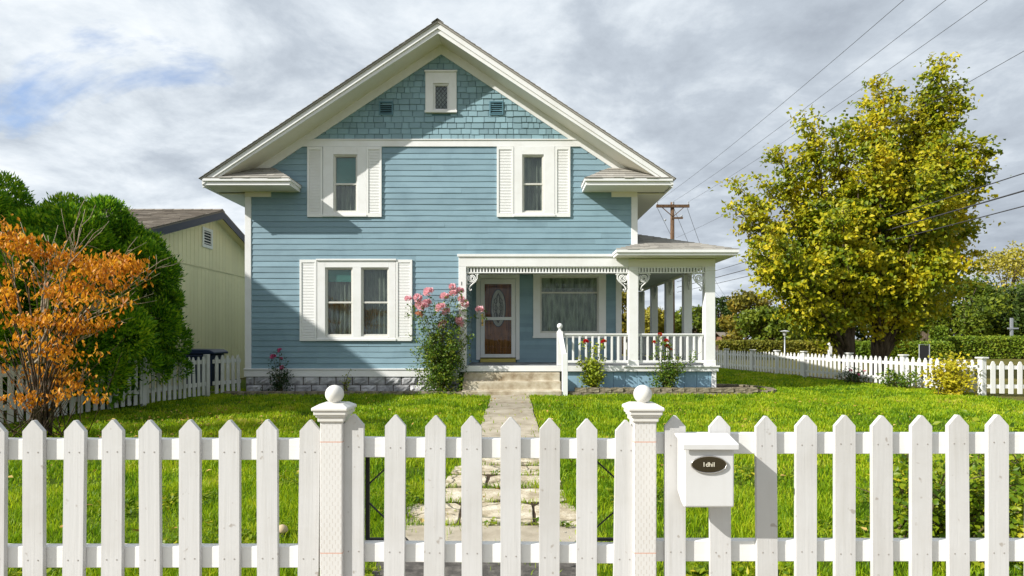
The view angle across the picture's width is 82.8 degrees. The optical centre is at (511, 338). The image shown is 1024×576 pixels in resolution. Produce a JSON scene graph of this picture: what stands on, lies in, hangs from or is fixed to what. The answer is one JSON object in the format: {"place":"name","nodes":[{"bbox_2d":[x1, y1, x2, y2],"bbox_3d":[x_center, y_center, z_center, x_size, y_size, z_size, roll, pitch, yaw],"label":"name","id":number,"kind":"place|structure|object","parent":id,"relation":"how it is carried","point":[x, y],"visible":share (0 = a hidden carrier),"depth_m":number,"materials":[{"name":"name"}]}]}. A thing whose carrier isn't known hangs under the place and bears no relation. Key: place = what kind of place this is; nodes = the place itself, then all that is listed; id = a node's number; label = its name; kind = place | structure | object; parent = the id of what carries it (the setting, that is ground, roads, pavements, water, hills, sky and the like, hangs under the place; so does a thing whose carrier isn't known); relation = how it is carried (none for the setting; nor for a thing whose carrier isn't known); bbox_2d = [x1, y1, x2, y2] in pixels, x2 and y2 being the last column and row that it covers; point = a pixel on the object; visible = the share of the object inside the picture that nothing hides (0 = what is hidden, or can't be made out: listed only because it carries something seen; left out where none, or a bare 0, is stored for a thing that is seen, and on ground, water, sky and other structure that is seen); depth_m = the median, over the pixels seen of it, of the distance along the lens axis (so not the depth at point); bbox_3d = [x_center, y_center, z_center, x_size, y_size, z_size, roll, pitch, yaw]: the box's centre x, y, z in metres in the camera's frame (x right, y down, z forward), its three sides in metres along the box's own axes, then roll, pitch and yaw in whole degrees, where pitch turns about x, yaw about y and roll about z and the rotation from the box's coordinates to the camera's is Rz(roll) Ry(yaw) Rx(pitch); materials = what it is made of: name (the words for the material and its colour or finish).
{"place":"outdoors","nodes":[
{"label":"outdoors","id":0,"kind":"place"},
{"bbox_2d":[100,209,244,387],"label":"neighbour house","id":1,"kind":"structure","parent":0,"point":[208,245],"depth_m":17.44,"materials":[{"name":"yellow paint"}]},
{"bbox_2d":[149,390,232,399],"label":"grass","id":2,"kind":"structure","parent":0,"point":[212,395],"depth_m":12.96,"materials":[{"name":"plant"}]},
{"bbox_2d":[372,562,575,575],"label":"pavement","id":3,"kind":"structure","parent":0,"point":[451,569],"depth_m":3.33,"materials":[{"name":"concrete"}]},
{"bbox_2d":[481,395,538,437],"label":"path","id":4,"kind":"structure","parent":0,"point":[513,408],"depth_m":9.91,"materials":[{"name":"stone"}]},
{"bbox_2d":[0,0,1023,338],"label":"sky","id":5,"kind":"structure","parent":0,"point":[133,101],"materials":[{"name":"white"}]},
{"bbox_2d":[3,371,1023,575],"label":"lawn","id":6,"kind":"structure","parent":0,"point":[242,385],"depth_m":5.67,"materials":[{"name":"plant"}]},
{"bbox_2d":[0,196,181,437],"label":"autumn tree","id":7,"kind":"object","parent":6,"relation":"on","point":[41,414],"visible":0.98,"depth_m":7.51,"materials":[{"name":"orange plant"}]},
{"bbox_2d":[0,191,198,413],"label":"conifer","id":8,"kind":"object","parent":6,"relation":"on","point":[144,329],"visible":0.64,"depth_m":10.18,"materials":[{"name":"green plant"}]},
{"bbox_2d":[0,354,209,423],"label":"picket fence","id":9,"kind":"object","parent":6,"relation":"on","point":[143,394],"visible":0.37,"depth_m":11.21,"materials":[{"name":"white paint"}]},
{"bbox_2d":[180,349,227,388],"bbox_3d":[-7.960,0.799,14.933,0.920,1.058,0.835,0,0,0],"label":"lidded bin","id":10,"kind":"object","parent":6,"relation":"on","point":[200,353],"visible":0.42,"depth_m":14.69,"materials":[{"name":"blue plastic"}]},
{"bbox_2d":[232,391,244,395],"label":"edging block","id":11,"kind":"structure","parent":6,"relation":"on","point":[238,392],"depth_m":13.50,"materials":[{"name":"stone"}]},
{"bbox_2d":[244,391,257,395],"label":"edging block","id":12,"kind":"structure","parent":6,"relation":"on","point":[250,392],"depth_m":13.52,"materials":[{"name":"stone"}]},
{"bbox_2d":[257,391,269,395],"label":"edging block","id":13,"kind":"structure","parent":6,"relation":"on","point":[264,392],"depth_m":13.53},
{"bbox_2d":[279,524,287,537],"bbox_3d":[-1.530,1.284,3.860,0.080,0.092,0.080,0,0,0],"label":"mushroom","id":14,"kind":"object","parent":6,"relation":"on","point":[283,528],"visible":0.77,"depth_m":3.84,"materials":[{"name":"beige"}]},
{"bbox_2d":[281,391,294,394],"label":"edging block","id":15,"kind":"structure","parent":6,"relation":"on","point":[287,392],"depth_m":13.52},
{"bbox_2d":[293,391,306,395],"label":"edging block","id":16,"kind":"structure","parent":6,"relation":"on","point":[300,392],"depth_m":13.50,"materials":[{"name":"stone"}]},
{"bbox_2d":[306,391,318,394],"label":"edging block","id":17,"kind":"structure","parent":6,"relation":"on","point":[311,392],"depth_m":13.55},
{"bbox_2d":[344,391,354,394],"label":"edging block","id":18,"kind":"structure","parent":6,"relation":"on","point":[348,392],"depth_m":13.51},
{"bbox_2d":[391,391,403,394],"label":"edging block","id":19,"kind":"structure","parent":6,"relation":"on","point":[397,392],"depth_m":13.51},
{"bbox_2d":[404,391,415,394],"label":"edging block","id":20,"kind":"structure","parent":6,"relation":"on","point":[409,392],"depth_m":13.53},
{"bbox_2d":[198,18,738,395],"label":"clapboard house","id":21,"kind":"structure","parent":6,"relation":"on","point":[439,156],"depth_m":14.16,"materials":[{"name":"blue paint"}]},
{"bbox_2d":[322,147,366,216],"bbox_3d":[-4.075,-3.819,14.215,1.080,1.713,0.232,0,0,0],"label":"window","id":22,"kind":"structure","parent":21,"relation":"in","point":[344,168],"depth_m":14.12,"materials":[{"name":"white paint"}]},
{"bbox_2d":[316,259,395,340],"bbox_3d":[-3.790,-0.939,14.212,1.950,1.995,0.237,0,0,0],"label":"window","id":23,"kind":"structure","parent":21,"relation":"in","point":[356,298],"depth_m":14.17,"materials":[{"name":"white paint"}]},
{"bbox_2d":[424,70,456,112],"bbox_3d":[-1.729,-6.007,14.200,0.798,1.030,0.237,0,0,0],"label":"window","id":24,"kind":"structure","parent":21,"relation":"in","point":[440,85],"depth_m":14.11,"materials":[{"name":"white paint"}]},
{"bbox_2d":[476,274,519,361],"bbox_3d":[-0.395,-0.566,16.202,1.210,2.447,0.197,0,0,0],"label":"door","id":25,"kind":"structure","parent":21,"relation":"in","point":[497,339],"depth_m":16.18,"materials":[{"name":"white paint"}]},
{"bbox_2d":[513,147,554,216],"bbox_3d":[0.545,-3.819,14.215,1.020,1.713,0.231,0,0,0],"label":"window","id":26,"kind":"structure","parent":21,"relation":"in","point":[534,167],"depth_m":14.12,"materials":[{"name":"white paint"}]},
{"bbox_2d":[533,274,606,337],"bbox_3d":[1.605,-0.921,16.255,2.060,1.818,0.232,0,0,0],"label":"window","id":27,"kind":"structure","parent":21,"relation":"in","point":[577,302],"depth_m":16.30,"materials":[{"name":"glass"}]},
{"bbox_2d":[4,393,973,543],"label":"fallen leaves","id":28,"kind":"object","parent":6,"relation":"on","point":[422,520],"visible":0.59,"depth_m":8.86,"materials":[{"name":"plant"}]},
{"bbox_2d":[405,526,575,541],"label":"path slab","id":29,"kind":"structure","parent":6,"relation":"on","point":[492,533],"depth_m":3.90,"materials":[{"name":"stone"}]},
{"bbox_2d":[407,458,575,525],"bbox_3d":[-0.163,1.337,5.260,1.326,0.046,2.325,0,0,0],"label":"stepping path","id":30,"kind":"structure","parent":6,"relation":"on","point":[491,509],"depth_m":4.77,"materials":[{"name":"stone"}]},
{"bbox_2d":[462,372,561,395],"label":"concrete steps","id":31,"kind":"structure","parent":6,"relation":"on","point":[510,383],"depth_m":13.70,"materials":[{"name":"concrete"}]},
{"bbox_2d":[3,418,1023,486],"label":"grass","id":32,"kind":"structure","parent":6,"relation":"on","point":[215,427],"depth_m":6.28,"materials":[{"name":"plant"}]},
{"bbox_2d":[8,463,1023,575],"bbox_3d":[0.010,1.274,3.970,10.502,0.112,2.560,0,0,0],"label":"grass","id":33,"kind":"structure","parent":6,"relation":"on","point":[290,495],"depth_m":4.23,"materials":[{"name":"plant"}]},
{"bbox_2d":[569,391,581,395],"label":"edging block","id":34,"kind":"structure","parent":6,"relation":"on","point":[574,393],"depth_m":13.53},
{"bbox_2d":[574,387,586,391],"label":"edging block","id":35,"kind":"structure","parent":34,"relation":"on","point":[580,389],"depth_m":13.54,"materials":[{"name":"stone"}]},
{"bbox_2d":[568,386,761,392],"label":"soil","id":36,"kind":"structure","parent":6,"relation":"on","point":[724,387],"depth_m":15.54,"materials":[{"name":"soil"}]},
{"bbox_2d":[575,338,606,387],"bbox_3d":[1.891,0.614,13.855,0.770,1.365,0.895,0,0,15],"label":"rose bush","id":37,"kind":"object","parent":36,"relation":"on","point":[592,377],"visible":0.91,"depth_m":13.76,"materials":[{"name":"green plant"}]},
{"bbox_2d":[646,332,700,387],"bbox_3d":[3.792,0.572,13.802,0.983,1.445,1.037,0,0,-43],"label":"rose bush","id":38,"kind":"object","parent":36,"relation":"on","point":[667,376],"visible":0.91,"depth_m":13.76,"materials":[{"name":"green plant"}]},
{"bbox_2d":[732,387,745,391],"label":"edging block","id":39,"kind":"structure","parent":6,"relation":"on","point":[739,389],"depth_m":13.54,"materials":[{"name":"stone"}]},
{"bbox_2d":[716,368,973,395],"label":"grass","id":40,"kind":"structure","parent":6,"relation":"on","point":[757,379],"depth_m":16.69,"materials":[{"name":"plant"}]},
{"bbox_2d":[835,366,870,382],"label":"shrub","id":41,"kind":"object","parent":6,"relation":"on","point":[850,379],"visible":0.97,"depth_m":16.98,"materials":[{"name":"green plant"}]},
{"bbox_2d":[874,365,921,388],"bbox_3d":[10.049,1.011,15.118,1.225,0.656,0.956,0,0,0],"label":"shrub","id":42,"kind":"object","parent":6,"relation":"on","point":[901,380],"visible":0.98,"depth_m":15.05,"materials":[{"name":"green plant"}]},
{"bbox_2d":[856,404,1023,569],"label":"leafy creeper","id":43,"kind":"object","parent":6,"relation":"on","point":[976,504],"visible":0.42,"depth_m":3.43,"materials":[{"name":"green plant"}]},
{"bbox_2d":[919,346,981,395],"bbox_3d":[10.258,0.751,13.443,1.215,1.171,0.940,0,0,0],"label":"yellow bush","id":44,"kind":"object","parent":6,"relation":"on","point":[952,380],"visible":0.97,"depth_m":13.45,"materials":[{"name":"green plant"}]},
{"bbox_2d":[932,401,1023,532],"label":"leafy creeper","id":45,"kind":"object","parent":6,"relation":"on","point":[1017,460],"visible":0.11,"depth_m":4.00,"materials":[{"name":"green plant"}]},
{"label":"edging block","id":46,"kind":"object","parent":6,"relation":"on","visible":0},
{"bbox_2d":[587,387,598,392],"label":"edging block","id":47,"kind":"structure","parent":46,"relation":"on","point":[591,389],"depth_m":13.52,"materials":[{"name":"stone"}]},
{"bbox_2d":[599,387,610,392],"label":"edging block","id":48,"kind":"structure","parent":46,"relation":"on","point":[603,389],"depth_m":13.53,"materials":[{"name":"stone"}]},
{"bbox_3d":[2.908,1.303,13.599,0.292,0.124,0.179,0,4,-1],"label":"edging block","id":49,"kind":"object","parent":6,"relation":"on","visible":0},
{"bbox_2d":[623,387,634,391],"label":"edging block","id":50,"kind":"structure","parent":49,"relation":"on","point":[628,389],"depth_m":13.55,"materials":[{"name":"stone"}]},
{"bbox_2d":[3,339,1023,416],"bbox_3d":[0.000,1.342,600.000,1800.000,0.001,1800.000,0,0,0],"label":"ground","id":51,"kind":"structure","parent":0,"point":[1014,396],"depth_m":22.92,"materials":[{"name":"green plant"}]},
{"bbox_2d":[0,169,39,412],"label":"conifer","id":52,"kind":"object","parent":51,"relation":"on","point":[9,202],"visible":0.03,"depth_m":11.13,"materials":[{"name":"green plant"}]},
{"bbox_2d":[0,385,356,575],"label":"picket fence","id":53,"kind":"object","parent":51,"relation":"on","point":[315,450],"visible":0.99,"depth_m":2.29,"materials":[{"name":"white paint"}]},
{"bbox_2d":[622,291,645,353],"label":"background tree","id":54,"kind":"object","parent":51,"relation":"on","point":[624,314],"visible":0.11,"depth_m":49.48,"materials":[{"name":"green plant"}]},
{"bbox_2d":[645,306,663,333],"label":"background tree","id":55,"kind":"object","parent":51,"relation":"on","point":[660,320],"visible":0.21,"depth_m":56.99,"materials":[{"name":"yellow plant"}]},
{"bbox_2d":[656,201,689,333],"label":"utility pole","id":56,"kind":"object","parent":51,"relation":"on","point":[671,205],"visible":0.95,"depth_m":40.84,"materials":[{"name":"brown wood"}]},
{"bbox_2d":[663,0,903,197],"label":"power line","id":57,"kind":"object","parent":56,"relation":"attached to","point":[802,86],"visible":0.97,"depth_m":19.94,"materials":[{"name":"black metal"}]},
{"bbox_2d":[673,0,945,201],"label":"power line","id":58,"kind":"object","parent":56,"relation":"attached to","point":[832,87],"visible":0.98,"depth_m":19.77,"materials":[{"name":"black metal"}]},
{"bbox_2d":[690,0,986,200],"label":"power line","id":59,"kind":"object","parent":56,"relation":"attached to","point":[870,82],"visible":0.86,"depth_m":18.97,"materials":[{"name":"black metal"}]},
{"bbox_2d":[677,190,1023,287],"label":"power line","id":60,"kind":"object","parent":56,"relation":"attached to","point":[929,217],"visible":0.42,"depth_m":15.44,"materials":[{"name":"black metal"}]},
{"bbox_2d":[677,173,1023,281],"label":"power line","id":61,"kind":"object","parent":56,"relation":"attached to","point":[928,204],"visible":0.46,"depth_m":15.47,"materials":[{"name":"black metal"}]},
{"bbox_2d":[679,51,1023,236],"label":"power line","id":62,"kind":"object","parent":56,"relation":"attached to","point":[925,106],"visible":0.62,"depth_m":15.57,"materials":[{"name":"black metal"}]},
{"bbox_2d":[680,206,1023,291],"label":"power line","id":63,"kind":"object","parent":56,"relation":"attached to","point":[924,231],"visible":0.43,"depth_m":15.49,"materials":[{"name":"black metal"}]},
{"bbox_2d":[675,304,720,333],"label":"background tree","id":64,"kind":"object","parent":51,"relation":"on","point":[697,319],"visible":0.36,"depth_m":59.03,"materials":[{"name":"green plant"}]},
{"bbox_2d":[696,296,738,332],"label":"background tree","id":65,"kind":"object","parent":51,"relation":"on","point":[722,306],"visible":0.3,"depth_m":65.11,"materials":[{"name":"green plant"}]},
{"bbox_2d":[717,289,774,340],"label":"background tree","id":66,"kind":"object","parent":51,"relation":"on","point":[739,303],"visible":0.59,"depth_m":49.19,"materials":[{"name":"green plant"}]},
{"bbox_2d":[732,304,804,340],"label":"background tree","id":67,"kind":"object","parent":51,"relation":"on","point":[754,320],"visible":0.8,"depth_m":45.28,"materials":[{"name":"green plant"}]},
{"bbox_2d":[715,338,837,359],"bbox_3d":[16.753,0.673,37.142,7.663,1.419,1.888,0,0,0],"label":"clipped hedge","id":68,"kind":"object","parent":51,"relation":"on","point":[793,346],"visible":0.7,"depth_m":36.48,"materials":[{"name":"green plant"}]},
{"bbox_2d":[780,330,788,351],"bbox_3d":[15.980,0.420,34.000,0.540,1.820,0.526,0,0,0],"label":"street lamp","id":69,"kind":"object","parent":51,"relation":"on","point":[784,332],"visible":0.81,"depth_m":33.97,"materials":[{"name":"metal"}]},
{"bbox_2d":[771,309,828,340],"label":"background tree","id":70,"kind":"object","parent":51,"relation":"on","point":[810,337],"visible":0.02,"depth_m":50.26,"materials":[{"name":"green plant"}]},
{"bbox_2d":[708,104,892,379],"bbox_3d":[9.456,-2.999,18.576,7.115,8.893,4.493,0,0,-41],"label":"autumn tree","id":71,"kind":"object","parent":51,"relation":"on","point":[810,276],"visible":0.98,"depth_m":18.17,"materials":[{"name":"yellow plant"}]},
{"bbox_2d":[622,385,1023,575],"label":"picket fence","id":72,"kind":"object","parent":51,"relation":"on","point":[920,549],"visible":0.95,"depth_m":2.29,"materials":[{"name":"white paint"}]},
{"bbox_2d":[344,414,632,575],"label":"picket gate","id":73,"kind":"structure","parent":72,"relation":"attached to","point":[434,551],"depth_m":2.29,"materials":[{"name":"white paint"}]},
{"bbox_2d":[675,433,738,506],"bbox_3d":[0.743,0.504,2.222,0.210,0.267,0.116,0,0,0],"label":"mailbox","id":74,"kind":"object","parent":72,"relation":"attached to","point":[705,469],"visible":1,"depth_m":2.18,"materials":[{"name":"white metal"}]},
{"bbox_2d":[828,343,831,361],"bbox_3d":[18.092,0.780,33.025,0.220,1.100,0.190,0,0,0],"label":"marker post","id":75,"kind":"object","parent":51,"relation":"on","point":[830,350],"visible":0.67,"depth_m":32.95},
{"bbox_2d":[701,349,988,395],"bbox_3d":[9.922,0.901,20.317,0.190,0.938,13.932,0,0,-9],"label":"picket fence","id":76,"kind":"object","parent":51,"relation":"on","point":[849,360],"visible":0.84,"depth_m":18.32,"materials":[{"name":"white paint"}]},
{"bbox_2d":[855,310,870,341],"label":"background tree","id":77,"kind":"object","parent":51,"relation":"on","point":[860,335],"visible":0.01,"depth_m":52.95,"materials":[{"name":"green plant"}]},
{"bbox_2d":[855,339,955,359],"bbox_3d":[23.798,0.704,36.143,6.572,1.371,1.896,0,0,0],"label":"clipped hedge","id":78,"kind":"object","parent":51,"relation":"on","point":[937,348],"visible":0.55,"depth_m":35.47,"materials":[{"name":"green plant"}]},
{"bbox_2d":[836,51,1011,379],"bbox_3d":[13.456,-4.047,19.149,4.588,10.988,7.355,0,0,42],"label":"autumn tree","id":79,"kind":"object","parent":51,"relation":"on","point":[920,271],"visible":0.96,"depth_m":18.41,"materials":[{"name":"yellow plant"}]},
{"bbox_2d":[919,344,929,359],"bbox_3d":[24.161,0.832,34.000,0.658,0.996,0.060,0,0,0],"label":"sign","id":80,"kind":"object","parent":51,"relation":"on","point":[924,350],"visible":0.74,"depth_m":34.00,"materials":[{"name":"metal"}]},
{"bbox_2d":[905,299,962,340],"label":"background tree","id":81,"kind":"object","parent":51,"relation":"on","point":[918,336],"visible":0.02,"depth_m":47.99,"materials":[{"name":"green plant"}]},
{"bbox_2d":[919,325,948,341],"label":"clipped hedge","id":82,"kind":"object","parent":51,"relation":"on","point":[939,334],"visible":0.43,"depth_m":37.21,"materials":[{"name":"green plant"}]},
{"bbox_2d":[925,273,1016,335],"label":"background tree","id":83,"kind":"object","parent":51,"relation":"on","point":[967,322],"visible":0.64,"depth_m":43.91,"materials":[{"name":"green plant"}]},
{"bbox_2d":[945,334,1023,358],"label":"clipped hedge","id":84,"kind":"object","parent":51,"relation":"on","point":[1000,347],"visible":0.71,"depth_m":37.99,"materials":[{"name":"green plant"}]},
{"bbox_2d":[955,241,1023,320],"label":"background tree","id":85,"kind":"object","parent":51,"relation":"on","point":[1014,271],"visible":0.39,"depth_m":61.24,"materials":[{"name":"yellow plant"}]},
{"bbox_2d":[958,283,1023,335],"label":"background tree","id":86,"kind":"object","parent":51,"relation":"on","point":[1017,314],"visible":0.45,"depth_m":43.66,"materials":[{"name":"green plant"}]},
{"bbox_2d":[987,361,1023,393],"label":"picket fence","id":87,"kind":"object","parent":51,"relation":"on","point":[1001,386],"visible":1,"depth_m":13.40,"materials":[{"name":"white paint"}]},
{"bbox_2d":[999,278,1023,335],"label":"background tree","id":88,"kind":"object","parent":51,"relation":"on","point":[1019,287],"visible":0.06,"depth_m":49.97,"materials":[{"name":"green plant"}]},
{"bbox_2d":[1007,318,1018,334],"bbox_3d":[34.467,-0.045,39.990,0.760,2.750,0.180,0,0,0],"label":"cross post","id":89,"kind":"object","parent":51,"relation":"on","point":[1011,328],"visible":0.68,"depth_m":39.95,"materials":[{"name":"metal"}]},
{"bbox_2d":[50,385,1023,423],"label":"grass","id":90,"kind":"structure","parent":0,"point":[757,408],"depth_m":10.91,"materials":[{"name":"plant"}]},
{"bbox_2d":[715,332,729,340],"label":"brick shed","id":91,"kind":"structure","parent":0,"point":[718,335],"depth_m":57.61,"materials":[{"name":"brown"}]},
{"label":"soil","id":92,"kind":"structure","parent":0,"visible":0},
{"bbox_2d":[212,355,240,393],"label":"picket gate","id":93,"kind":"structure","parent":92,"relation":"on","point":[227,361],"depth_m":13.64,"materials":[{"name":"white paint"}]},
{"bbox_2d":[257,348,293,390],"bbox_3d":[-5.655,0.758,13.857,0.868,1.072,0.592,0,0,0],"label":"rose bush","id":94,"kind":"object","parent":92,"relation":"on","point":[278,376],"visible":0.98,"depth_m":13.83,"materials":[{"name":"green plant"}]},
{"bbox_2d":[339,369,355,390],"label":"weed","id":95,"kind":"object","parent":92,"relation":"on","point":[345,386],"visible":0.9,"depth_m":13.84,"materials":[{"name":"green plant"}]},
{"bbox_2d":[404,283,486,394],"bbox_3d":[-1.577,-0.010,13.866,1.997,2.614,1.570,0,0,0],"label":"rose bush","id":96,"kind":"object","parent":92,"relation":"on","point":[442,368],"visible":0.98,"depth_m":13.71,"materials":[{"name":"green plant"}]},
{"bbox_3d":[2.337,1.302,13.618,0.292,0.124,0.179,-1,0,0],"label":"edging block","id":97,"kind":"object","parent":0,"visible":0},
{"bbox_2d":[611,387,623,391],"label":"edging block","id":98,"kind":"structure","parent":97,"relation":"on","point":[615,389],"depth_m":13.53,"materials":[{"name":"stone"}]},
{"bbox_3d":[3.193,1.303,13.601,0.292,0.124,0.179,0,0,1],"label":"edging block","id":99,"kind":"object","parent":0,"visible":0},
{"bbox_2d":[650,387,659,391],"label":"edging block","id":100,"kind":"structure","parent":99,"relation":"on","point":[655,389],"depth_m":13.53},
{"bbox_3d":[3.474,1.300,13.590,0.292,0.114,0.170,-1,-1,3],"label":"edging block","id":101,"kind":"object","parent":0,"visible":0},
{"bbox_2d":[659,387,671,391],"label":"edging block","id":102,"kind":"structure","parent":101,"relation":"on","point":[665,389],"depth_m":13.55,"materials":[{"name":"stone"}]},
{"bbox_3d":[3.763,1.300,13.596,0.292,0.114,0.170,3,2,-1],"label":"edging block","id":103,"kind":"object","parent":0,"visible":0},
{"bbox_2d":[672,387,684,391],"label":"edging block","id":104,"kind":"structure","parent":103,"relation":"on","point":[676,389],"depth_m":13.55,"materials":[{"name":"stone"}]},
{"bbox_3d":[4.046,1.300,13.580,0.290,0.113,0.177,1,0,3],"label":"edging block","id":105,"kind":"object","parent":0,"visible":0},
{"bbox_2d":[683,387,696,391],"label":"edging block","id":106,"kind":"structure","parent":105,"relation":"on","point":[689,389],"depth_m":13.55,"materials":[{"name":"stone"}]},
{"bbox_3d":[4.330,1.299,13.582,0.289,0.114,0.181,1,-3,3],"label":"edging block","id":107,"kind":"object","parent":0,"visible":0},
{"bbox_2d":[696,387,708,391],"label":"edging block","id":108,"kind":"structure","parent":107,"relation":"on","point":[701,389],"depth_m":13.53,"materials":[{"name":"stone"}]},
{"bbox_3d":[4.617,1.302,13.612,0.291,0.113,0.182,1,-3,1],"label":"edging block","id":109,"kind":"object","parent":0,"visible":0},
{"bbox_2d":[708,387,721,392],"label":"edging block","id":110,"kind":"structure","parent":109,"relation":"on","point":[711,389],"depth_m":13.52,"materials":[{"name":"stone"}]},
{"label":"edging block","id":111,"kind":"object","parent":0,"visible":0},
{"bbox_2d":[721,387,733,392],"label":"edging block","id":112,"kind":"structure","parent":111,"relation":"on","point":[727,389],"depth_m":13.51,"materials":[{"name":"stone"}]},
{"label":"edging block","id":113,"kind":"object","parent":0,"visible":0},
{"bbox_2d":[744,387,757,391],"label":"edging block","id":114,"kind":"structure","parent":113,"relation":"on","point":[751,389],"depth_m":13.53,"materials":[{"name":"stone"}]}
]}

